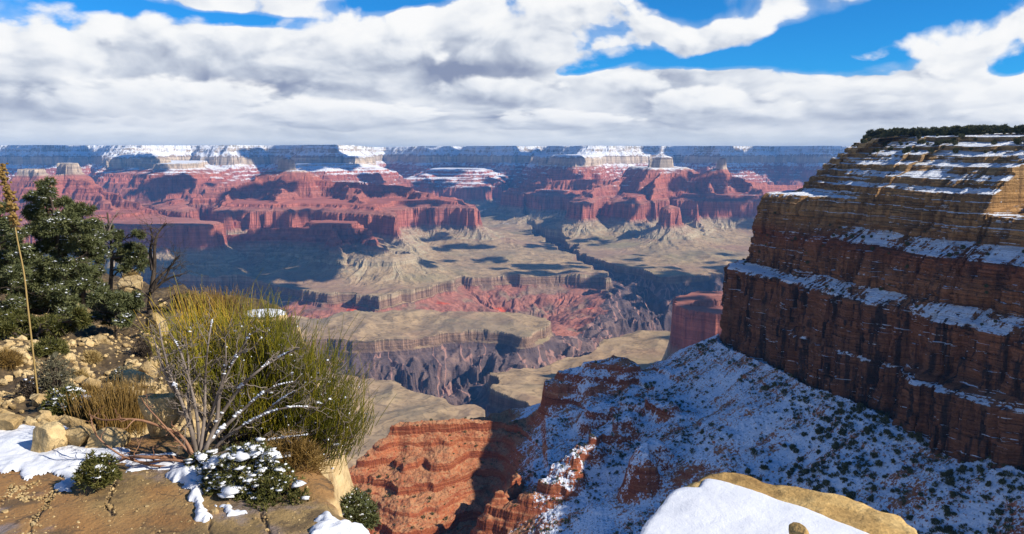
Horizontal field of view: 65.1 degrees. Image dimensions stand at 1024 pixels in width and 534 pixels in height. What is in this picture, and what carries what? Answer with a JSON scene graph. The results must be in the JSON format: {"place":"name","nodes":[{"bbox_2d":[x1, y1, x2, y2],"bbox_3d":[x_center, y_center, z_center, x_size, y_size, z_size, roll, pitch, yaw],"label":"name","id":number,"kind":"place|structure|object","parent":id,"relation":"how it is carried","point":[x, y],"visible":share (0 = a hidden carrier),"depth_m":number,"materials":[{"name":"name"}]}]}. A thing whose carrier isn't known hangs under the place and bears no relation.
{"place":"outdoors","nodes":[
{"label":"outdoors","id":0,"kind":"place"},
{"bbox_2d":[0,163,199,257],"bbox_3d":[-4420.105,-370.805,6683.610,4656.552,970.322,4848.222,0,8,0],"label":"mesa","id":1,"kind":"structure","parent":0,"point":[75,183],"depth_m":6871.51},
{"bbox_2d":[0,273,355,533],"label":"rock ledge","id":2,"kind":"object","parent":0,"point":[326,494],"visible":0.17,"depth_m":4.12,"materials":[{"name":"stone"}]},
{"bbox_2d":[0,378,7,385],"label":"rock","id":3,"kind":"object","parent":2,"relation":"on","point":[3,382],"visible":1,"depth_m":9.76,"materials":[{"name":"stone"}]},
{"bbox_2d":[4,375,12,381],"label":"rock","id":4,"kind":"object","parent":2,"relation":"on","point":[9,378],"visible":0.77,"depth_m":9.92,"materials":[{"name":"stone"}]},
{"bbox_2d":[0,414,24,429],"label":"rock","id":5,"kind":"object","parent":2,"relation":"on","point":[10,421],"visible":0.84,"depth_m":5.05,"materials":[{"name":"stone"}]},
{"bbox_2d":[0,346,26,370],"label":"grass tuft","id":6,"kind":"object","parent":2,"relation":"on","point":[8,359],"visible":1,"depth_m":10.35,"materials":[{"name":"beige plant"}]},
{"bbox_2d":[0,163,38,393],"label":"flower stalk","id":7,"kind":"object","parent":2,"relation":"on","point":[9,196],"visible":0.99,"depth_m":7.99,"materials":[{"name":"plant"}]},
{"bbox_2d":[14,396,24,402],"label":"rock","id":8,"kind":"object","parent":2,"relation":"on","point":[20,399],"visible":1,"depth_m":6.75,"materials":[{"name":"stone"}]},
{"bbox_2d":[0,200,45,297],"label":"pinyon tree","id":9,"kind":"object","parent":2,"relation":"on","point":[9,255],"visible":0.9,"depth_m":14.84,"materials":[{"name":"green plant"}]},
{"bbox_2d":[11,373,48,397],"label":"sage shrub","id":10,"kind":"object","parent":2,"relation":"on","point":[26,383],"visible":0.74,"depth_m":8.38,"materials":[{"name":"grey plant"}]},
{"bbox_2d":[39,410,51,414],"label":"rock","id":11,"kind":"object","parent":2,"relation":"on","point":[47,412],"visible":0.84,"depth_m":5.98,"materials":[{"name":"stone"}]},
{"bbox_2d":[0,306,93,340],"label":"juniper bush","id":12,"kind":"object","parent":2,"relation":"on","point":[13,320],"visible":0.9,"depth_m":13.24,"materials":[{"name":"green plant"}]},
{"bbox_2d":[26,335,69,358],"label":"shrub","id":13,"kind":"object","parent":2,"relation":"on","point":[49,346],"visible":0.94,"depth_m":11.27,"materials":[{"name":"green plant"}]},
{"bbox_2d":[31,421,67,452],"bbox_3d":[-2.737,1.028,4.741,0.214,0.237,0.182,0,8,0],"label":"boulder","id":14,"kind":"object","parent":2,"relation":"on","point":[49,436],"visible":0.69,"depth_m":4.68,"materials":[{"name":"stone"}]},
{"bbox_2d":[0,176,107,318],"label":"pinyon tree","id":15,"kind":"object","parent":2,"relation":"on","point":[60,297],"visible":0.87,"depth_m":15.96,"materials":[{"name":"green plant"}]},
{"bbox_2d":[33,352,75,389],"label":"sage shrub","id":16,"kind":"object","parent":2,"relation":"on","point":[56,380],"visible":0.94,"depth_m":8.45,"materials":[{"name":"green plant"}]},
{"bbox_2d":[38,383,89,416],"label":"snowy shrub","id":17,"kind":"object","parent":2,"relation":"on","point":[54,397],"visible":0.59,"depth_m":6.43,"materials":[{"name":"green plant"}]},
{"bbox_2d":[65,425,93,446],"bbox_3d":[-2.594,1.034,4.802,0.166,0.187,0.142,0,8,0],"label":"rock","id":18,"kind":"object","parent":2,"relation":"on","point":[78,435],"visible":0.81,"depth_m":4.75,"materials":[{"name":"stone"}]},
{"bbox_2d":[59,388,99,423],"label":"broom clump","id":19,"kind":"object","parent":2,"relation":"on","point":[82,408],"visible":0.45,"depth_m":6.29,"materials":[{"name":"brown plant"}]},
{"bbox_2d":[72,368,88,376],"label":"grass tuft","id":20,"kind":"object","parent":2,"relation":"on","point":[82,372],"visible":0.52,"depth_m":10.24,"materials":[{"name":"beige plant"}]},
{"bbox_2d":[57,218,114,305],"bbox_3d":[-9.587,0.278,17.817,1.550,2.806,1.265,0,8,0],"label":"pinyon tree","id":21,"kind":"object","parent":2,"relation":"on","point":[97,282],"visible":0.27,"depth_m":17.67,"materials":[{"name":"green plant"}]},
{"bbox_2d":[0,424,176,491],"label":"snow patch","id":22,"kind":"object","parent":2,"relation":"on","point":[17,454],"visible":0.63,"depth_m":4.58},
{"bbox_2d":[78,380,102,398],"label":"grass tuft","id":23,"kind":"object","parent":2,"relation":"on","point":[88,387],"visible":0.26,"depth_m":6.68,"materials":[{"name":"beige plant"}]},
{"bbox_2d":[81,349,103,363],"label":"grass tuft","id":24,"kind":"object","parent":2,"relation":"on","point":[93,357],"visible":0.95,"depth_m":11.97,"materials":[{"name":"beige plant"}]},
{"bbox_2d":[71,449,124,491],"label":"juniper shrub","id":25,"kind":"object","parent":2,"relation":"on","point":[94,472],"visible":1,"depth_m":4.15,"materials":[{"name":"green plant"}]},
{"bbox_2d":[85,427,130,447],"bbox_3d":[-2.418,1.033,4.817,0.223,0.150,0.189,0,8,0],"label":"rock","id":26,"kind":"object","parent":2,"relation":"on","point":[112,437],"visible":0.6,"depth_m":4.77,"materials":[{"name":"stone"}]},
{"bbox_2d":[58,372,158,436],"bbox_3d":[-3.013,1.081,6.134,0.600,0.543,0.621,7,11,41],"label":"broom clump","id":27,"kind":"object","parent":2,"relation":"on","point":[122,401],"visible":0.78,"depth_m":6.09,"materials":[{"name":"brown plant"}]},
{"bbox_2d":[94,207,128,278],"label":"dead shrub","id":28,"kind":"object","parent":2,"relation":"on","point":[116,215],"visible":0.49,"depth_m":18.03,"materials":[{"name":"brown wood"}]},
{"bbox_2d":[85,286,149,338],"bbox_3d":[-7.087,0.844,14.302,1.374,1.129,1.304,0,8,0],"label":"snowy bush","id":29,"kind":"object","parent":2,"relation":"on","point":[115,306],"visible":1,"depth_m":14.13,"materials":[{"name":"green plant"}]},
{"bbox_2d":[88,212,149,291],"bbox_3d":[-9.335,-0.063,19.189,1.959,2.862,1.299,0,8,0],"label":"pinyon tree","id":30,"kind":"object","parent":2,"relation":"on","point":[121,253],"visible":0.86,"depth_m":18.89,"materials":[{"name":"green plant"}]},
{"bbox_2d":[106,364,138,385],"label":"sage shrub","id":31,"kind":"object","parent":2,"relation":"on","point":[119,370],"visible":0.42,"depth_m":10.16,"materials":[{"name":"grey plant"}]},
{"bbox_2d":[117,275,142,292],"bbox_3d":[-10.537,0.496,22.118,0.643,0.532,0.681,-4,9,-27],"label":"boulder","id":32,"kind":"object","parent":2,"relation":"on","point":[135,281],"visible":0.59,"depth_m":21.95,"materials":[{"name":"stone"}]},
{"bbox_2d":[121,269,140,277],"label":"grass tuft","id":33,"kind":"object","parent":2,"relation":"on","point":[131,273],"visible":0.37,"depth_m":23.76,"materials":[{"name":"beige plant"}]},
{"bbox_2d":[122,369,153,387],"bbox_3d":[-3.768,1.129,8.061,0.283,0.216,0.240,0,8,0],"label":"rock","id":34,"kind":"object","parent":2,"relation":"on","point":[128,373],"visible":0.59,"depth_m":7.99,"materials":[{"name":"stone"}]},
{"bbox_2d":[128,336,153,357],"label":"shrub","id":35,"kind":"object","parent":2,"relation":"on","point":[145,350],"visible":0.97,"depth_m":12.47,"materials":[{"name":"grey plant"}]},
{"bbox_2d":[88,388,197,473],"bbox_3d":[-2.057,0.910,4.425,0.657,0.481,0.279,0,8,0],"label":"fallen branch","id":36,"kind":"object","parent":2,"relation":"on","point":[171,458],"visible":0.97,"depth_m":4.43,"materials":[{"name":"wood"}]},
{"bbox_2d":[138,360,159,377],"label":"rock","id":37,"kind":"object","parent":2,"relation":"on","point":[146,367],"visible":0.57,"depth_m":10.95,"materials":[{"name":"stone"}]},
{"bbox_2d":[102,208,204,313],"bbox_3d":[-7.605,-0.014,17.103,2.237,2.543,1.184,0,8,0],"label":"dead snag","id":38,"kind":"object","parent":2,"relation":"on","point":[153,285],"visible":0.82,"depth_m":17.17,"materials":[{"name":"wood"}]},
{"bbox_2d":[0,294,308,533],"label":"rubble","id":39,"kind":"object","parent":2,"relation":"on","point":[67,421],"visible":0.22,"depth_m":6.71,"materials":[{"name":"stone"}]},
{"bbox_2d":[145,312,167,335],"bbox_3d":[-6.350,1.035,14.345,0.371,0.456,0.332,5,10,34],"label":"boulder","id":40,"kind":"object","parent":2,"relation":"on","point":[151,316],"visible":0.56,"depth_m":14.23,"materials":[{"name":"stone"}]},
{"bbox_2d":[137,393,182,436],"bbox_3d":[-2.180,0.948,4.996,0.263,0.329,0.146,-4,9,-24],"label":"boulder","id":41,"kind":"object","parent":2,"relation":"on","point":[161,410],"visible":0.66,"depth_m":4.94,"materials":[{"name":"stone"}]},
{"bbox_2d":[157,299,168,309],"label":"boulder","id":42,"kind":"object","parent":2,"relation":"on","point":[165,302],"visible":0.44,"depth_m":18.05,"materials":[{"name":"stone"}]},
{"bbox_2d":[170,291,200,309],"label":"shrub","id":43,"kind":"object","parent":2,"relation":"on","point":[175,298],"visible":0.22,"depth_m":17.74,"materials":[{"name":"green plant"}]},
{"bbox_2d":[165,462,212,522],"bbox_3d":[-1.686,1.144,4.173,0.288,0.087,0.841,-3,9,-17],"label":"snow patch","id":44,"kind":"object","parent":2,"relation":"on","point":[179,472],"visible":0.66,"depth_m":4.22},
{"bbox_2d":[183,447,219,472],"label":"shrub","id":45,"kind":"object","parent":2,"relation":"on","point":[202,458],"visible":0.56,"depth_m":4.36,"materials":[{"name":"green plant"}]},
{"bbox_2d":[214,504,246,515],"bbox_3d":[-1.393,1.197,3.962,0.099,0.039,0.226,-8,12,-44],"label":"snow patch","id":46,"kind":"object","parent":2,"relation":"on","point":[229,510],"visible":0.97,"depth_m":3.92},
{"bbox_2d":[141,296,343,454],"bbox_3d":[-1.518,0.660,4.460,1.138,0.972,0.450,0,8,0],"label":"dead shrub","id":47,"kind":"object","parent":2,"relation":"on","point":[201,444],"visible":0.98,"depth_m":4.47,"materials":[{"name":"grey wood"}]},
{"bbox_2d":[196,436,300,503],"bbox_3d":[-1.402,1.075,4.247,0.543,0.352,0.502,0,8,0],"label":"shrub","id":48,"kind":"object","parent":2,"relation":"on","point":[261,461],"visible":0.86,"depth_m":4.16,"materials":[{"name":"green plant"}]},
{"bbox_2d":[123,269,395,473],"bbox_3d":[-1.527,0.720,4.903,1.675,1.514,1.073,0,8,0],"label":"broom shrub","id":49,"kind":"object","parent":2,"relation":"on","point":[331,432],"visible":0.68,"depth_m":4.76,"materials":[{"name":"green and yellow-green plant stems"},{"name":"foliage"}]},
{"bbox_2d":[168,284,256,327],"bbox_3d":[-2.862,0.379,7.604,0.839,0.425,0.669,0,8,0],"label":"broom clump","id":50,"kind":"object","parent":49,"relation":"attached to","point":[232,298],"visible":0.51,"depth_m":7.57,"materials":[{"name":"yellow plant"}]},
{"bbox_2d":[239,308,287,324],"bbox_3d":[-5.168,1.051,16.745,0.950,0.321,0.818,0,8,0],"label":"boulder","id":51,"kind":"object","parent":2,"relation":"on","point":[254,310],"visible":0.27,"depth_m":16.58,"materials":[{"name":"stone"}]},
{"bbox_2d":[242,471,311,511],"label":"shrub","id":52,"kind":"object","parent":2,"relation":"on","point":[278,490],"visible":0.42,"depth_m":4.05,"materials":[{"name":"green plant"}]},
{"bbox_2d":[258,423,339,479],"bbox_3d":[-1.255,1.080,4.553,0.534,0.400,0.478,0,8,0],"label":"grass tuft","id":53,"kind":"object","parent":2,"relation":"on","point":[302,450],"visible":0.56,"depth_m":4.49,"materials":[{"name":"brown dry grass"}]},
{"bbox_2d":[309,511,369,533],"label":"snow patch","id":54,"kind":"object","parent":2,"relation":"on","point":[328,522],"visible":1,"depth_m":3.70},
{"bbox_2d":[339,484,381,531],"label":"snowy shrub","id":55,"kind":"object","parent":2,"relation":"on","point":[361,507],"visible":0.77,"depth_m":7.33,"materials":[{"name":"green plant"}]},
{"bbox_2d":[640,472,917,533],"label":"boulder","id":56,"kind":"object","parent":2,"relation":"on","point":[726,503],"visible":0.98,"depth_m":3.60,"materials":[{"name":"stone"}]},
{"bbox_2d":[788,522,808,533],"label":"rock","id":57,"kind":"object","parent":56,"relation":"on","point":[796,528],"visible":1,"depth_m":3.17,"materials":[{"name":"stone"}]},
{"bbox_2d":[74,217,293,295],"bbox_3d":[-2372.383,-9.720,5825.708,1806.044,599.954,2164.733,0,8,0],"label":"mesa","id":58,"kind":"structure","parent":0,"point":[221,263],"depth_m":5861.10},
{"bbox_2d":[226,220,617,335],"bbox_3d":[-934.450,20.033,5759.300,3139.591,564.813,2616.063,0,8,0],"label":"mesa","id":59,"kind":"structure","parent":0,"point":[325,255],"depth_m":5873.42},
{"bbox_2d":[0,145,850,210],"bbox_3d":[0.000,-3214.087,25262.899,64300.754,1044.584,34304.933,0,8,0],"label":"canyon rim","id":60,"kind":"object","parent":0,"point":[481,178],"visible":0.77,"depth_m":12496.98,"materials":[{"name":"stone"}]},
{"bbox_2d":[188,157,706,319],"bbox_3d":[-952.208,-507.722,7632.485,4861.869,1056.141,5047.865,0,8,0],"label":"butte","id":61,"kind":"object","parent":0,"point":[286,193],"visible":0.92,"depth_m":7548.18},
{"bbox_2d":[245,221,749,468],"bbox_3d":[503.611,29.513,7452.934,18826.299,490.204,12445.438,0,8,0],"label":"canyon floor","id":62,"kind":"structure","parent":0,"point":[447,350],"depth_m":4219.81,"materials":[{"name":"stone"}]},
{"bbox_2d":[0,0,1023,146],"label":"sky","id":63,"kind":"structure","parent":0,"point":[368,73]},
{"bbox_2d":[480,155,802,270],"bbox_3d":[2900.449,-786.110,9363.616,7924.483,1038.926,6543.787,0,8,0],"label":"butte","id":64,"kind":"object","parent":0,"point":[663,203],"visible":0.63,"depth_m":8771.06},
{"bbox_2d":[602,291,722,368],"bbox_3d":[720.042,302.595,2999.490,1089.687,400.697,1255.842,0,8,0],"label":"butte","id":65,"kind":"object","parent":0,"point":[696,316],"visible":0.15,"depth_m":2884.11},
{"bbox_2d":[349,334,1023,533],"bbox_3d":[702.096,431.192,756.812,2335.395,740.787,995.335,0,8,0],"label":"hillside","id":66,"kind":"structure","parent":0,"point":[649,479],"depth_m":595.19,"materials":[{"name":"snow"}]},
{"bbox_2d":[366,338,1023,533],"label":"scrub","id":67,"kind":"object","parent":66,"relation":"on","point":[818,464],"visible":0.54,"depth_m":541.14,"materials":[{"name":"green plant"}]},
{"bbox_2d":[797,456,804,461],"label":"shrub","id":68,"kind":"object","parent":66,"relation":"on","point":[800,458],"visible":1,"depth_m":515.27,"materials":[{"name":"green plant"}]},
{"bbox_2d":[821,479,830,485],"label":"shrub","id":69,"kind":"object","parent":66,"relation":"on","point":[826,481],"visible":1,"depth_m":470.64,"materials":[{"name":"green plant"}]},
{"bbox_2d":[826,486,834,492],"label":"shrub","id":70,"kind":"object","parent":66,"relation":"on","point":[831,488],"visible":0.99,"depth_m":466.51,"materials":[{"name":"green plant"}]},
{"bbox_2d":[832,443,838,449],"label":"shrub","id":71,"kind":"object","parent":66,"relation":"on","point":[835,446],"visible":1,"depth_m":497.77,"materials":[{"name":"green plant"}]},
{"bbox_2d":[866,496,873,502],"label":"shrub","id":72,"kind":"object","parent":66,"relation":"on","point":[868,498],"visible":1,"depth_m":448.84,"materials":[{"name":"green plant"}]},
{"bbox_2d":[870,484,877,491],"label":"shrub","id":73,"kind":"object","parent":66,"relation":"on","point":[873,488],"visible":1,"depth_m":454.35,"materials":[{"name":"green plant"}]},
{"bbox_2d":[870,452,878,458],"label":"shrub","id":74,"kind":"object","parent":66,"relation":"on","point":[873,454],"visible":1,"depth_m":474.25,"materials":[{"name":"green plant"}]},
{"bbox_2d":[873,460,882,467],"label":"shrub","id":75,"kind":"object","parent":66,"relation":"on","point":[879,463],"visible":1,"depth_m":465.80,"materials":[{"name":"green plant"}]},
{"bbox_2d":[882,416,889,423],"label":"shrub","id":76,"kind":"object","parent":66,"relation":"on","point":[885,419],"visible":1,"depth_m":497.47,"materials":[{"name":"green plant"}]},
{"bbox_2d":[883,428,889,434],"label":"shrub","id":77,"kind":"object","parent":66,"relation":"on","point":[886,431],"visible":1,"depth_m":486.03,"materials":[{"name":"green plant"}]},
{"bbox_2d":[893,449,901,453],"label":"shrub","id":78,"kind":"object","parent":66,"relation":"on","point":[896,450],"visible":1,"depth_m":468.98,"materials":[{"name":"green plant"}]},
{"bbox_2d":[907,468,913,473],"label":"shrub","id":79,"kind":"object","parent":66,"relation":"on","point":[909,470],"visible":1,"depth_m":454.45,"materials":[{"name":"green plant"}]},
{"bbox_2d":[909,457,918,463],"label":"shrub","id":80,"kind":"object","parent":66,"relation":"on","point":[913,460],"visible":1,"depth_m":459.28,"materials":[{"name":"green plant"}]},
{"bbox_2d":[914,432,922,437],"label":"shrub","id":81,"kind":"object","parent":66,"relation":"on","point":[916,435],"visible":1,"depth_m":473.27,"materials":[{"name":"green plant"}]},
{"bbox_2d":[915,436,923,441],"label":"shrub","id":82,"kind":"object","parent":66,"relation":"on","point":[919,439],"visible":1,"depth_m":470.64,"materials":[{"name":"green plant"}]},
{"bbox_2d":[928,487,934,492],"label":"shrub","id":83,"kind":"object","parent":66,"relation":"on","point":[932,490],"visible":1,"depth_m":435.08,"materials":[{"name":"green plant"}]},
{"bbox_2d":[930,517,939,524],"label":"shrub","id":84,"kind":"object","parent":66,"relation":"on","point":[935,520],"visible":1,"depth_m":419.75,"materials":[{"name":"green plant"}]},
{"bbox_2d":[933,525,942,531],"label":"shrub","id":85,"kind":"object","parent":66,"relation":"on","point":[937,528],"visible":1,"depth_m":415.48,"materials":[{"name":"green plant"}]},
{"bbox_2d":[943,507,951,516],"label":"shrub","id":86,"kind":"object","parent":66,"relation":"on","point":[947,511],"visible":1,"depth_m":419.46,"materials":[{"name":"green plant"}]},
{"bbox_2d":[945,479,955,485],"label":"shrub","id":87,"kind":"object","parent":66,"relation":"on","point":[951,481],"visible":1,"depth_m":433.12,"materials":[{"name":"green plant"}]},
{"bbox_2d":[949,491,956,497],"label":"shrub","id":88,"kind":"object","parent":66,"relation":"on","point":[952,494],"visible":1,"depth_m":425.99,"materials":[{"name":"green plant"}]},
{"bbox_2d":[956,467,965,474],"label":"shrub","id":89,"kind":"object","parent":66,"relation":"on","point":[961,471],"visible":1,"depth_m":437.30,"materials":[{"name":"green plant"}]},
{"bbox_2d":[976,467,984,472],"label":"shrub","id":90,"kind":"object","parent":66,"relation":"on","point":[980,469],"visible":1,"depth_m":431.94,"materials":[{"name":"green plant"}]},
{"bbox_2d":[982,494,991,500],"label":"shrub","id":91,"kind":"object","parent":66,"relation":"on","point":[986,497],"visible":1,"depth_m":416.24,"materials":[{"name":"green plant"}]},
{"bbox_2d":[987,527,995,533],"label":"shrub","id":92,"kind":"object","parent":66,"relation":"on","point":[991,530],"visible":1,"depth_m":399.82,"materials":[{"name":"green plant"}]},
{"bbox_2d":[994,508,1003,515],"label":"shrub","id":93,"kind":"object","parent":66,"relation":"on","point":[998,511],"visible":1,"depth_m":405.35,"materials":[{"name":"green plant"}]},
{"bbox_2d":[997,478,1006,484],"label":"shrub","id":94,"kind":"object","parent":66,"relation":"on","point":[1003,481],"visible":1,"depth_m":417.69,"materials":[{"name":"green plant"}]},
{"bbox_2d":[719,133,1023,471],"bbox_3d":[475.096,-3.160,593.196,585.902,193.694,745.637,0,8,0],"label":"cliff","id":95,"kind":"structure","parent":0,"point":[941,367],"depth_m":531.92,"materials":[{"name":"stone"}]},
{"bbox_2d":[866,129,875,135],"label":"pinyon tree","id":96,"kind":"object","parent":95,"relation":"on","point":[868,132],"visible":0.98,"depth_m":680.04,"materials":[{"name":"green plant"}]},
{"bbox_2d":[891,127,901,136],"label":"pinyon tree","id":97,"kind":"object","parent":95,"relation":"on","point":[895,131],"visible":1,"depth_m":635.57,"materials":[{"name":"green plant"}]},
{"bbox_2d":[903,128,909,136],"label":"pinyon tree","id":98,"kind":"object","parent":95,"relation":"on","point":[906,132],"visible":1,"depth_m":633.78,"materials":[{"name":"green plant"}]},
{"bbox_2d":[910,127,917,136],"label":"pinyon tree","id":99,"kind":"object","parent":95,"relation":"on","point":[913,129],"visible":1,"depth_m":633.81,"materials":[{"name":"green plant"}]},
{"bbox_2d":[918,128,926,135],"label":"pinyon tree","id":100,"kind":"object","parent":95,"relation":"on","point":[921,131],"visible":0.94,"depth_m":625.60,"materials":[{"name":"green plant"}]},
{"bbox_2d":[927,129,935,135],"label":"pinyon tree","id":101,"kind":"object","parent":95,"relation":"on","point":[930,131],"visible":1,"depth_m":601.31,"materials":[{"name":"green plant"}]},
{"bbox_2d":[940,126,950,134],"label":"pinyon tree","id":102,"kind":"object","parent":95,"relation":"on","point":[945,129],"visible":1,"depth_m":595.13,"materials":[{"name":"green plant"}]},
{"bbox_2d":[951,125,960,134],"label":"pinyon tree","id":103,"kind":"object","parent":95,"relation":"on","point":[955,129],"visible":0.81,"depth_m":592.17,"materials":[{"name":"green plant"}]},
{"bbox_2d":[965,124,976,134],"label":"pinyon tree","id":104,"kind":"object","parent":95,"relation":"on","point":[970,127],"visible":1,"depth_m":576.07,"materials":[{"name":"green plant"}]},
{"bbox_2d":[972,128,980,134],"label":"pinyon tree","id":105,"kind":"object","parent":95,"relation":"on","point":[977,132],"visible":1,"depth_m":573.87,"materials":[{"name":"green plant"}]},
{"bbox_2d":[978,124,990,134],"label":"pinyon tree","id":106,"kind":"object","parent":95,"relation":"on","point":[985,127],"visible":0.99,"depth_m":571.86,"materials":[{"name":"green plant"}]},
{"bbox_2d":[996,124,1009,133],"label":"pinyon tree","id":107,"kind":"object","parent":95,"relation":"on","point":[1000,129],"visible":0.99,"depth_m":562.72,"materials":[{"name":"green plant"}]},
{"bbox_2d":[1011,125,1019,134],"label":"pinyon tree","id":108,"kind":"object","parent":95,"relation":"on","point":[1013,129],"visible":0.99,"depth_m":553.06,"materials":[{"name":"green plant"}]},
{"bbox_2d":[1014,139,1021,144],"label":"pinyon tree","id":109,"kind":"object","parent":95,"relation":"on","point":[1018,141],"visible":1,"depth_m":525.52,"materials":[{"name":"green plant"}]},
{"bbox_2d":[1015,125,1023,134],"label":"pinyon tree","id":110,"kind":"object","parent":95,"relation":"on","point":[1020,129],"visible":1,"depth_m":549.46,"materials":[{"name":"green plant"}]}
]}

